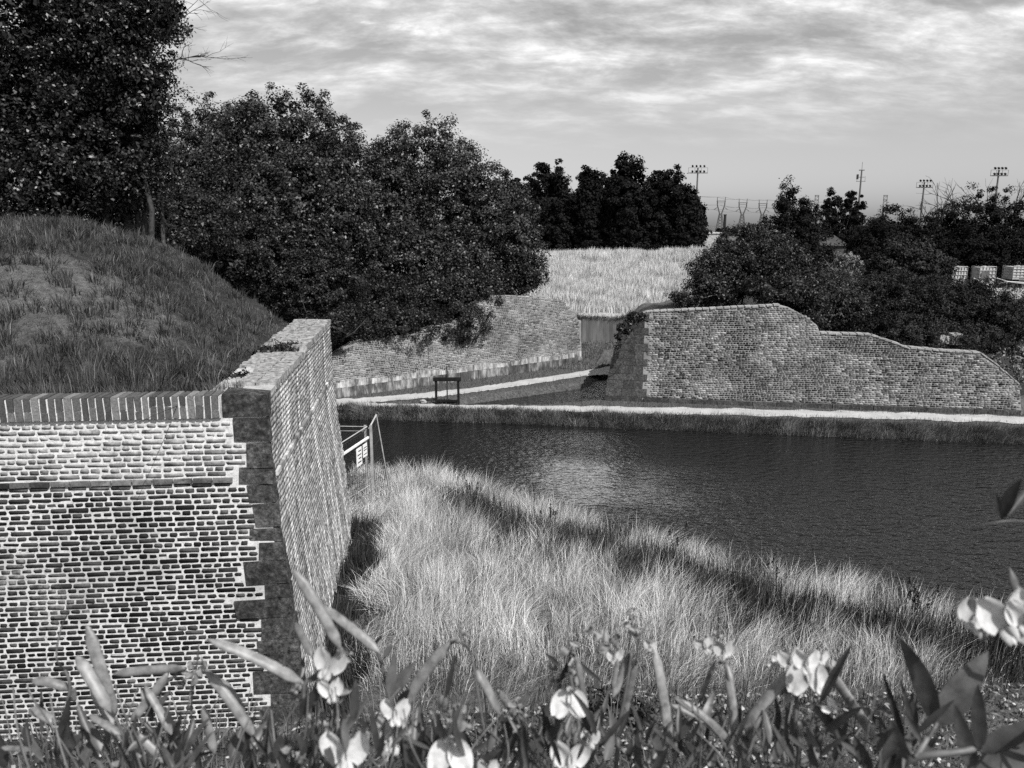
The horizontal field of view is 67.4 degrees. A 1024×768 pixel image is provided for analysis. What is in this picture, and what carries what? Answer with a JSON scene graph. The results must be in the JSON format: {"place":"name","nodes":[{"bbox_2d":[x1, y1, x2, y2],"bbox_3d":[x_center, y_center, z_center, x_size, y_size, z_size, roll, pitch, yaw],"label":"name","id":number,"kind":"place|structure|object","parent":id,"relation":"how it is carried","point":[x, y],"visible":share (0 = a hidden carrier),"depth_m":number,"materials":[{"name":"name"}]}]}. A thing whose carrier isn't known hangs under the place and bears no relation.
{"place":"outdoors","nodes":[
{"label":"outdoors","id":0,"kind":"place"},
{"bbox_2d":[0,226,1023,767],"bbox_3d":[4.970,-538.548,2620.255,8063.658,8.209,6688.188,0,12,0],"label":"ground","id":1,"kind":"structure","parent":0,"point":[40,282],"depth_m":10.84,"materials":[{"name":"plant"}]},
{"bbox_2d":[0,610,91,767],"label":"pea plant","id":2,"kind":"object","parent":1,"relation":"on","point":[67,742],"visible":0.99,"depth_m":1.04,"materials":[{"name":"grey plant"}]},
{"bbox_2d":[0,0,196,227],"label":"tree","id":3,"kind":"object","parent":1,"relation":"on","point":[30,168],"visible":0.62,"depth_m":19.53,"materials":[{"name":"black plant"}]},
{"bbox_2d":[4,0,247,244],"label":"tree","id":4,"kind":"object","parent":1,"relation":"on","point":[126,64],"visible":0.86,"depth_m":19.58,"materials":[{"name":"black plant"}]},
{"bbox_2d":[75,625,191,767],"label":"pea plant","id":5,"kind":"object","parent":1,"relation":"on","point":[97,680],"visible":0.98,"depth_m":0.98,"materials":[{"name":"grey plant"}]},
{"bbox_2d":[0,211,288,394],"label":"hill grass","id":6,"kind":"structure","parent":1,"relation":"on","point":[122,386],"depth_m":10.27,"materials":[{"name":"plant"}]},
{"bbox_2d":[109,644,231,767],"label":"pea plant","id":7,"kind":"object","parent":1,"relation":"on","point":[176,751],"visible":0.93,"depth_m":1.07,"materials":[{"name":"grey plant"}]},
{"bbox_2d":[0,319,352,740],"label":"brick wall","id":8,"kind":"structure","parent":1,"relation":"on","point":[184,528],"depth_m":9.06,"materials":[{"name":"brick"}]},
{"bbox_2d":[133,362,249,424],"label":"weed clump","id":9,"kind":"object","parent":8,"relation":"on","point":[239,374],"visible":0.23,"depth_m":9.77,"materials":[{"name":"grey plant"}]},
{"bbox_2d":[238,326,356,355],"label":"weed clump","id":10,"kind":"object","parent":8,"relation":"on","point":[280,347],"visible":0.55,"depth_m":11.71,"materials":[{"name":"grey plant"}]},
{"bbox_2d":[99,84,271,262],"bbox_3d":[-16.791,-9.716,39.339,9.472,11.035,8.084,0,12,0],"label":"tree","id":11,"kind":"object","parent":1,"relation":"on","point":[185,165],"visible":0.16,"depth_m":38.91,"materials":[{"name":"black plant"}]},
{"bbox_2d":[134,180,243,272],"bbox_3d":[-11.180,-2.030,26.321,3.858,9.713,4.891,0,12,0],"label":"shrub","id":12,"kind":"object","parent":1,"relation":"on","point":[188,229],"visible":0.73,"depth_m":25.84,"materials":[{"name":"grey plant"}]},
{"bbox_2d":[195,657,311,767],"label":"pea plant","id":13,"kind":"object","parent":1,"relation":"on","point":[244,740],"visible":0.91,"depth_m":0.98,"materials":[{"name":"grey plant"}]},
{"bbox_2d":[192,210,315,312],"bbox_3d":[-10.508,-4.166,31.031,5.161,5.701,4.643,-6,13,-28],"label":"shrub","id":14,"kind":"object","parent":1,"relation":"on","point":[235,267],"visible":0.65,"depth_m":30.00,"materials":[{"name":"black plant"}]},
{"bbox_2d":[190,82,387,318],"bbox_3d":[-10.158,-8.261,34.824,8.933,10.750,8.207,0,12,0],"label":"tree","id":15,"kind":"object","parent":1,"relation":"on","point":[319,162],"visible":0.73,"depth_m":33.69,"materials":[{"name":"black plant"}]},
{"bbox_2d":[206,569,380,767],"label":"pea plant","id":16,"kind":"object","parent":1,"relation":"on","point":[326,664],"visible":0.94,"depth_m":0.91,"materials":[{"name":"grey plant"}]},
{"bbox_2d":[266,236,373,348],"bbox_3d":[-7.723,-3.396,30.793,4.472,4.950,4.197,0,12,0],"label":"shrub","id":17,"kind":"object","parent":1,"relation":"on","point":[306,295],"visible":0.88,"depth_m":30.11,"materials":[{"name":"black plant"}]},
{"bbox_2d":[330,318,366,339],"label":"shrub","id":18,"kind":"object","parent":1,"relation":"on","point":[334,330],"visible":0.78,"depth_m":15.36,"materials":[{"name":"black plant"}]},
{"bbox_2d":[312,510,386,729],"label":"wall foot weeds","id":19,"kind":"object","parent":1,"relation":"on","point":[361,555],"depth_m":12.48,"materials":[{"name":"plant"}]},
{"bbox_2d":[300,679,400,767],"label":"pea plant","id":20,"kind":"object","parent":1,"relation":"on","point":[344,749],"visible":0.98,"depth_m":0.80,"materials":[{"name":"grey plant"}]},
{"bbox_2d":[340,414,390,499],"bbox_3d":[-4.119,2.074,18.387,2.068,2.231,2.268,0,12,0],"label":"metal fence","id":21,"kind":"object","parent":1,"relation":"on","point":[360,450],"visible":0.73,"depth_m":18.88,"materials":[{"name":"grey metal"}]},
{"bbox_2d":[334,267,441,345],"bbox_3d":[-5.617,-3.254,33.197,4.917,3.490,5.137,-3,12,-14],"label":"shrub","id":22,"kind":"object","parent":1,"relation":"on","point":[392,311],"visible":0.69,"depth_m":32.20,"materials":[{"name":"black plant"}]},
{"bbox_2d":[357,621,485,767],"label":"pea plant","id":23,"kind":"object","parent":1,"relation":"on","point":[393,681],"visible":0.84,"depth_m":0.94,"materials":[{"name":"grey plant"}]},
{"bbox_2d":[339,109,550,315],"bbox_3d":[-3.868,-8.081,37.165,9.293,10.246,9.378,9,15,38],"label":"tree","id":24,"kind":"object","parent":1,"relation":"on","point":[407,207],"visible":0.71,"depth_m":36.70,"materials":[{"name":"black plant"}]},
{"bbox_2d":[433,366,460,404],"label":"sluice gate","id":25,"kind":"structure","parent":1,"relation":"on","point":[446,378],"depth_m":29.57,"materials":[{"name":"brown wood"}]},
{"bbox_2d":[398,648,503,767],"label":"pea plant","id":26,"kind":"object","parent":1,"relation":"on","point":[450,748],"visible":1,"depth_m":0.87,"materials":[{"name":"grey plant"}]},
{"bbox_2d":[403,260,507,345],"bbox_3d":[-2.528,-3.702,35.010,4.699,3.853,5.004,-11,16,-43],"label":"shrub","id":27,"kind":"object","parent":1,"relation":"on","point":[469,293],"visible":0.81,"depth_m":33.99,"materials":[{"name":"black plant"}]},
{"bbox_2d":[331,294,581,397],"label":"brick wall","id":28,"kind":"structure","parent":1,"relation":"on","point":[529,333],"depth_m":34.34,"materials":[{"name":"grey brick"}]},
{"bbox_2d":[464,480,478,507],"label":"dock plant","id":29,"kind":"object","parent":1,"relation":"on","point":[473,497],"visible":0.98,"depth_m":17.72,"materials":[{"name":"grey plant"}]},
{"bbox_2d":[336,366,609,402],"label":"footpath","id":30,"kind":"structure","parent":1,"relation":"on","point":[600,371],"depth_m":32.40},
{"bbox_2d":[461,247,552,295],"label":"shrub","id":31,"kind":"object","parent":1,"relation":"on","point":[524,288],"visible":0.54,"depth_m":37.39,"materials":[{"name":"black plant"}]},
{"bbox_2d":[494,171,544,249],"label":"poplar tree","id":32,"kind":"object","parent":1,"relation":"on","point":[530,189],"visible":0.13,"depth_m":66.58,"materials":[{"name":"black plant"}]},
{"bbox_2d":[472,655,577,767],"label":"pea plant","id":33,"kind":"object","parent":1,"relation":"on","point":[518,733],"visible":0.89,"depth_m":0.99,"materials":[{"name":"grey plant"}]},
{"bbox_2d":[539,503,556,539],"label":"dock plant","id":34,"kind":"object","parent":1,"relation":"on","point":[550,514],"visible":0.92,"depth_m":16.62,"materials":[{"name":"grey plant"}]},
{"bbox_2d":[523,158,576,251],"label":"poplar tree","id":35,"kind":"object","parent":1,"relation":"on","point":[556,219],"visible":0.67,"depth_m":69.12,"materials":[{"name":"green plant"}]},
{"bbox_2d":[517,602,607,767],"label":"pea plant","id":36,"kind":"object","parent":1,"relation":"on","point":[571,701],"visible":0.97,"depth_m":0.92,"materials":[{"name":"white plant"}]},
{"bbox_2d":[564,188,576,249],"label":"poplar tree","id":37,"kind":"object","parent":1,"relation":"on","point":[570,204],"visible":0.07,"depth_m":73.10,"materials":[{"name":"black plant"}]},
{"bbox_2d":[550,340,616,368],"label":"slope grass","id":38,"kind":"structure","parent":1,"relation":"on","point":[590,352],"depth_m":38.57,"materials":[{"name":"plant"}]},
{"bbox_2d":[459,245,714,313],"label":"ridge grass","id":39,"kind":"structure","parent":1,"relation":"on","point":[592,278],"depth_m":50.05,"materials":[{"name":"grey plant"}]},
{"bbox_2d":[570,165,608,250],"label":"poplar tree","id":40,"kind":"object","parent":1,"relation":"on","point":[589,215],"visible":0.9,"depth_m":68.56,"materials":[{"name":"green plant"}]},
{"bbox_2d":[585,681,614,718],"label":"daisy clump","id":41,"kind":"object","parent":1,"relation":"on","point":[593,692],"visible":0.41,"depth_m":2.39,"materials":[{"name":"grey plant"}]},
{"bbox_2d":[579,316,624,341],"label":"retaining wall","id":42,"kind":"structure","parent":1,"relation":"on","point":[593,329],"depth_m":40.31,"materials":[{"name":"grey concrete"}]},
{"bbox_2d":[573,311,627,319],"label":"wall top grass","id":43,"kind":"structure","parent":42,"relation":"on","point":[582,316],"depth_m":40.20,"materials":[{"name":"plant"}]},
{"bbox_2d":[550,607,669,767],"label":"pea plant","id":44,"kind":"object","parent":1,"relation":"on","point":[612,735],"visible":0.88,"depth_m":1.02,"materials":[{"name":"grey plant"}]},
{"bbox_2d":[598,170,625,248],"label":"poplar tree","id":45,"kind":"object","parent":1,"relation":"on","point":[606,180],"visible":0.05,"depth_m":71.15,"materials":[{"name":"black plant"}]},
{"bbox_2d":[599,667,639,714],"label":"daisy clump","id":46,"kind":"object","parent":1,"relation":"on","point":[614,699],"visible":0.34,"depth_m":2.41,"materials":[{"name":"grey plant"}]},
{"bbox_2d":[598,150,656,249],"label":"poplar tree","id":47,"kind":"object","parent":1,"relation":"on","point":[625,223],"visible":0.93,"depth_m":67.42,"materials":[{"name":"black plant"}]},
{"bbox_2d":[608,683,659,728],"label":"daisy clump","id":48,"kind":"object","parent":1,"relation":"on","point":[641,706],"visible":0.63,"depth_m":2.35,"materials":[{"name":"grey plant"}]},
{"bbox_2d":[639,164,692,250],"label":"poplar tree","id":49,"kind":"object","parent":1,"relation":"on","point":[664,187],"visible":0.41,"depth_m":67.98,"materials":[{"name":"black plant"}]},
{"bbox_2d":[667,521,687,554],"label":"dock plant","id":50,"kind":"object","parent":1,"relation":"on","point":[676,540],"visible":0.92,"depth_m":15.66,"materials":[{"name":"grey plant"}]},
{"bbox_2d":[336,402,1023,423],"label":"towpath","id":51,"kind":"structure","parent":1,"relation":"on","point":[885,415],"depth_m":28.27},
{"bbox_2d":[337,398,1023,444],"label":"bank grass","id":52,"kind":"structure","parent":1,"relation":"on","point":[803,424],"depth_m":26.86,"materials":[{"name":"plant"}]},
{"bbox_2d":[337,341,1023,427],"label":"verge grass","id":53,"kind":"structure","parent":1,"relation":"on","point":[532,373],"depth_m":29.95,"materials":[{"name":"plant"}]},
{"bbox_2d":[633,639,731,767],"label":"pea plant","id":54,"kind":"object","parent":1,"relation":"on","point":[679,730],"visible":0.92,"depth_m":1.00,"materials":[{"name":"grey plant"}]},
{"bbox_2d":[345,452,1023,716],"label":"meadow grass","id":55,"kind":"structure","parent":1,"relation":"on","point":[406,512],"depth_m":12.40,"materials":[{"name":"plant"}]},
{"bbox_2d":[663,289,712,308],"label":"shrub","id":56,"kind":"object","parent":1,"relation":"on","point":[682,301],"visible":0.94,"depth_m":30.82,"materials":[{"name":"black plant"}]},
{"bbox_2d":[665,184,712,248],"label":"poplar tree","id":57,"kind":"object","parent":1,"relation":"on","point":[687,216],"visible":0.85,"depth_m":66.69,"materials":[{"name":"black plant"}]},
{"bbox_2d":[688,165,707,194],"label":"floodlight mast","id":58,"kind":"object","parent":1,"relation":"on","point":[696,171],"visible":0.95,"depth_m":226.60,"materials":[{"name":"grey metal"}]},
{"bbox_2d":[704,232,721,247],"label":"shed","id":59,"kind":"structure","parent":1,"relation":"on","point":[711,237],"depth_m":147.40,"materials":[{"name":"concrete"}]},
{"bbox_2d":[714,197,726,229],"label":"electricity pylon","id":60,"kind":"object","parent":1,"relation":"on","point":[718,220],"visible":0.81,"depth_m":604.96,"materials":[{"name":"metal"}]},
{"bbox_2d":[423,472,1023,688],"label":"weed growth","id":61,"kind":"object","parent":1,"relation":"on","point":[734,585],"visible":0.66,"depth_m":13.32,"materials":[{"name":"plant"}]},
{"bbox_2d":[723,214,726,226],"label":"chimney","id":62,"kind":"object","parent":1,"relation":"on","point":[724,221],"visible":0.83,"depth_m":488.39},
{"bbox_2d":[669,630,781,767],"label":"pea plant","id":63,"kind":"object","parent":1,"relation":"on","point":[737,723],"visible":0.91,"depth_m":0.99,"materials":[{"name":"grey plant"}]},
{"bbox_2d":[677,221,783,307],"bbox_3d":[9.094,-4.870,32.621,5.521,4.064,3.138,-9,15,-38],"label":"shrub","id":64,"kind":"object","parent":1,"relation":"on","point":[709,276],"visible":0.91,"depth_m":31.94,"materials":[{"name":"black plant"}]},
{"bbox_2d":[736,199,748,225],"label":"electricity pylon","id":65,"kind":"object","parent":1,"relation":"on","point":[741,215],"visible":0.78,"depth_m":663.06,"materials":[{"name":"metal"}]},
{"bbox_2d":[756,200,768,222],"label":"electricity pylon","id":66,"kind":"object","parent":1,"relation":"on","point":[761,214],"visible":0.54,"depth_m":721.23,"materials":[{"name":"metal"}]},
{"bbox_2d":[758,544,779,589],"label":"dock plant","id":67,"kind":"object","parent":1,"relation":"on","point":[773,559],"visible":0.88,"depth_m":14.64,"materials":[{"name":"grey plant"}]},
{"bbox_2d":[728,221,828,308],"bbox_3d":[11.025,-4.972,32.571,4.035,3.973,6.963,0,12,0],"label":"shrub","id":68,"kind":"object","parent":1,"relation":"on","point":[773,280],"visible":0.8,"depth_m":31.56,"materials":[{"name":"black plant"}]},
{"bbox_2d":[744,175,841,272],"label":"tree","id":69,"kind":"object","parent":1,"relation":"on","point":[797,221],"visible":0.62,"depth_m":53.89,"materials":[{"name":"black plant"}]},
{"bbox_2d":[741,644,877,767],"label":"pea plant","id":70,"kind":"object","parent":1,"relation":"on","point":[816,672],"visible":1,"depth_m":0.94,"materials":[{"name":"grey plant"}]},
{"bbox_2d":[604,303,1021,414],"bbox_3d":[11.189,-0.927,29.309,15.128,4.288,1.211,2,12,9],"label":"brick bastion","id":71,"kind":"object","parent":1,"relation":"on","point":[772,355],"visible":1,"depth_m":28.95,"materials":[{"name":"brick"}]},
{"bbox_2d":[613,310,652,349],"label":"ivy","id":72,"kind":"object","parent":71,"relation":"attached to","point":[630,320],"visible":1,"depth_m":28.30,"materials":[{"name":"black plant"}]},
{"bbox_2d":[935,334,945,342],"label":"stone block","id":73,"kind":"structure","parent":71,"relation":"on","point":[942,337],"depth_m":29.02,"materials":[{"name":"grey stone"}]},
{"bbox_2d":[775,260,881,331],"bbox_3d":[12.543,-3.383,31.221,4.405,3.099,3.836,-8,14,-34],"label":"shrub","id":74,"kind":"object","parent":1,"relation":"on","point":[834,313],"visible":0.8,"depth_m":30.54,"materials":[{"name":"grey plant"}]},
{"bbox_2d":[817,235,845,254],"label":"house","id":75,"kind":"structure","parent":1,"relation":"on","point":[841,248],"depth_m":74.32,"materials":[{"name":"grey"}]},
{"bbox_2d":[820,186,847,242],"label":"cypress tree","id":76,"kind":"object","parent":1,"relation":"on","point":[829,204],"visible":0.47,"depth_m":89.26,"materials":[{"name":"black plant"}]},
{"bbox_2d":[825,251,866,280],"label":"shrub","id":77,"kind":"object","parent":1,"relation":"on","point":[842,258],"visible":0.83,"depth_m":48.83,"materials":[{"name":"grey plant"}]},
{"bbox_2d":[840,190,867,253],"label":"cypress tree","id":78,"kind":"object","parent":1,"relation":"on","point":[855,216],"visible":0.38,"depth_m":89.45,"materials":[{"name":"black plant"}]},
{"bbox_2d":[706,222,1005,235],"bbox_3d":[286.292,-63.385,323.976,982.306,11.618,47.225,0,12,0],"label":"wood","id":79,"kind":"object","parent":1,"relation":"on","point":[726,229],"visible":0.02,"depth_m":315.38,"materials":[{"name":"black plant"}]},
{"bbox_2d":[856,162,865,204],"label":"radio mast","id":80,"kind":"object","parent":1,"relation":"on","point":[857,177],"visible":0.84,"depth_m":227.32,"materials":[{"name":"grey metal"}]},
{"bbox_2d":[836,201,923,271],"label":"tree","id":81,"kind":"object","parent":1,"relation":"on","point":[873,234],"visible":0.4,"depth_m":59.68,"materials":[{"name":"black plant"}]},
{"bbox_2d":[882,195,887,213],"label":"lattice mast","id":82,"kind":"object","parent":1,"relation":"on","point":[885,201],"visible":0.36,"depth_m":291.75,"materials":[{"name":"metal"}]},
{"bbox_2d":[859,229,961,293],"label":"tree","id":83,"kind":"object","parent":1,"relation":"on","point":[920,256],"visible":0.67,"depth_m":44.74,"materials":[{"name":"black plant"}]},
{"bbox_2d":[817,268,1023,356],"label":"hedge","id":84,"kind":"object","parent":1,"relation":"on","point":[911,316],"visible":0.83,"depth_m":30.52,"materials":[{"name":"black plant"}]},
{"bbox_2d":[907,576,940,624],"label":"dock plant","id":85,"kind":"object","parent":1,"relation":"on","point":[916,595],"visible":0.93,"depth_m":13.24,"materials":[{"name":"grey plant"}]},
{"bbox_2d":[916,179,932,225],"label":"floodlight mast","id":86,"kind":"object","parent":1,"relation":"on","point":[923,185],"visible":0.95,"depth_m":227.52,"materials":[{"name":"grey metal"}]},
{"bbox_2d":[836,637,1023,767],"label":"pea plant","id":87,"kind":"object","parent":1,"relation":"on","point":[957,697],"visible":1,"depth_m":0.84,"materials":[{"name":"grey plant"}]},
{"bbox_2d":[889,176,984,268],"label":"tree","id":88,"kind":"object","parent":1,"relation":"on","point":[936,224],"visible":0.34,"depth_m":58.31,"materials":[{"name":"black plant"}]},
{"bbox_2d":[948,332,962,344],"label":"stone block","id":89,"kind":"structure","parent":1,"relation":"on","point":[953,333],"depth_m":28.94,"materials":[{"name":"grey stone"}]},
{"bbox_2d":[950,266,967,285],"bbox_3d":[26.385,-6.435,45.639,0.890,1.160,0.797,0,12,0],"label":"building","id":90,"kind":"structure","parent":1,"relation":"on","point":[960,273],"depth_m":45.26,"materials":[{"name":"grey metal"}]},
{"bbox_2d":[920,177,1023,288],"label":"tree","id":91,"kind":"object","parent":1,"relation":"on","point":[977,251],"visible":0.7,"depth_m":57.39,"materials":[{"name":"black plant"}]},
{"bbox_2d":[970,266,996,283],"bbox_3d":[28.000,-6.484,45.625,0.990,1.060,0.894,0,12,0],"label":"building","id":92,"kind":"structure","parent":1,"relation":"on","point":[979,272],"depth_m":45.23,"materials":[{"name":"grey metal"}]},
{"bbox_2d":[957,479,1023,645],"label":"pea plant","id":93,"kind":"object","parent":1,"relation":"on","point":[987,615],"visible":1,"depth_m":0.75,"materials":[{"name":"white plant"}]},
{"bbox_2d":[974,278,1023,299],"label":"barrier","id":94,"kind":"object","parent":1,"relation":"on","point":[1022,283],"visible":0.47,"depth_m":42.05,"materials":[{"name":"metal"}]},
{"bbox_2d":[990,167,1008,193],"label":"floodlight mast","id":95,"kind":"object","parent":1,"relation":"on","point":[996,173],"visible":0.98,"depth_m":207.48,"materials":[{"name":"grey metal"}]},
{"bbox_2d":[985,178,1023,286],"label":"tree","id":96,"kind":"object","parent":1,"relation":"on","point":[1020,254],"visible":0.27,"depth_m":58.44,"materials":[{"name":"black plant"}]},
{"bbox_2d":[986,288,1023,298],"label":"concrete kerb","id":97,"kind":"structure","parent":1,"relation":"on","point":[1020,293],"depth_m":39.62,"materials":[{"name":"grey concrete"}]},
{"bbox_2d":[989,336,1023,382],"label":"shrub","id":98,"kind":"object","parent":1,"relation":"on","point":[1017,370],"visible":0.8,"depth_m":29.81,"materials":[{"name":"grey plant"}]},
{"bbox_2d":[1002,265,1023,279],"bbox_3d":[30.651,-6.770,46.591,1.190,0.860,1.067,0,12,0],"label":"building","id":99,"kind":"structure","parent":1,"relation":"on","point":[1014,272],"depth_m":46.17,"materials":[{"name":"grey metal"}]},
{"bbox_2d":[0,647,1023,767],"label":"mound grass","id":100,"kind":"structure","parent":0,"point":[365,720],"depth_m":2.34,"materials":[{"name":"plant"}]},
{"bbox_2d":[2,0,1023,225],"label":"sky","id":101,"kind":"structure","parent":0,"point":[755,93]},
{"bbox_2d":[339,374,1023,616],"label":"water","id":102,"kind":"structure","parent":0,"point":[902,508],"depth_m":20.99,"materials":[{"name":"black liquid"}]}
]}

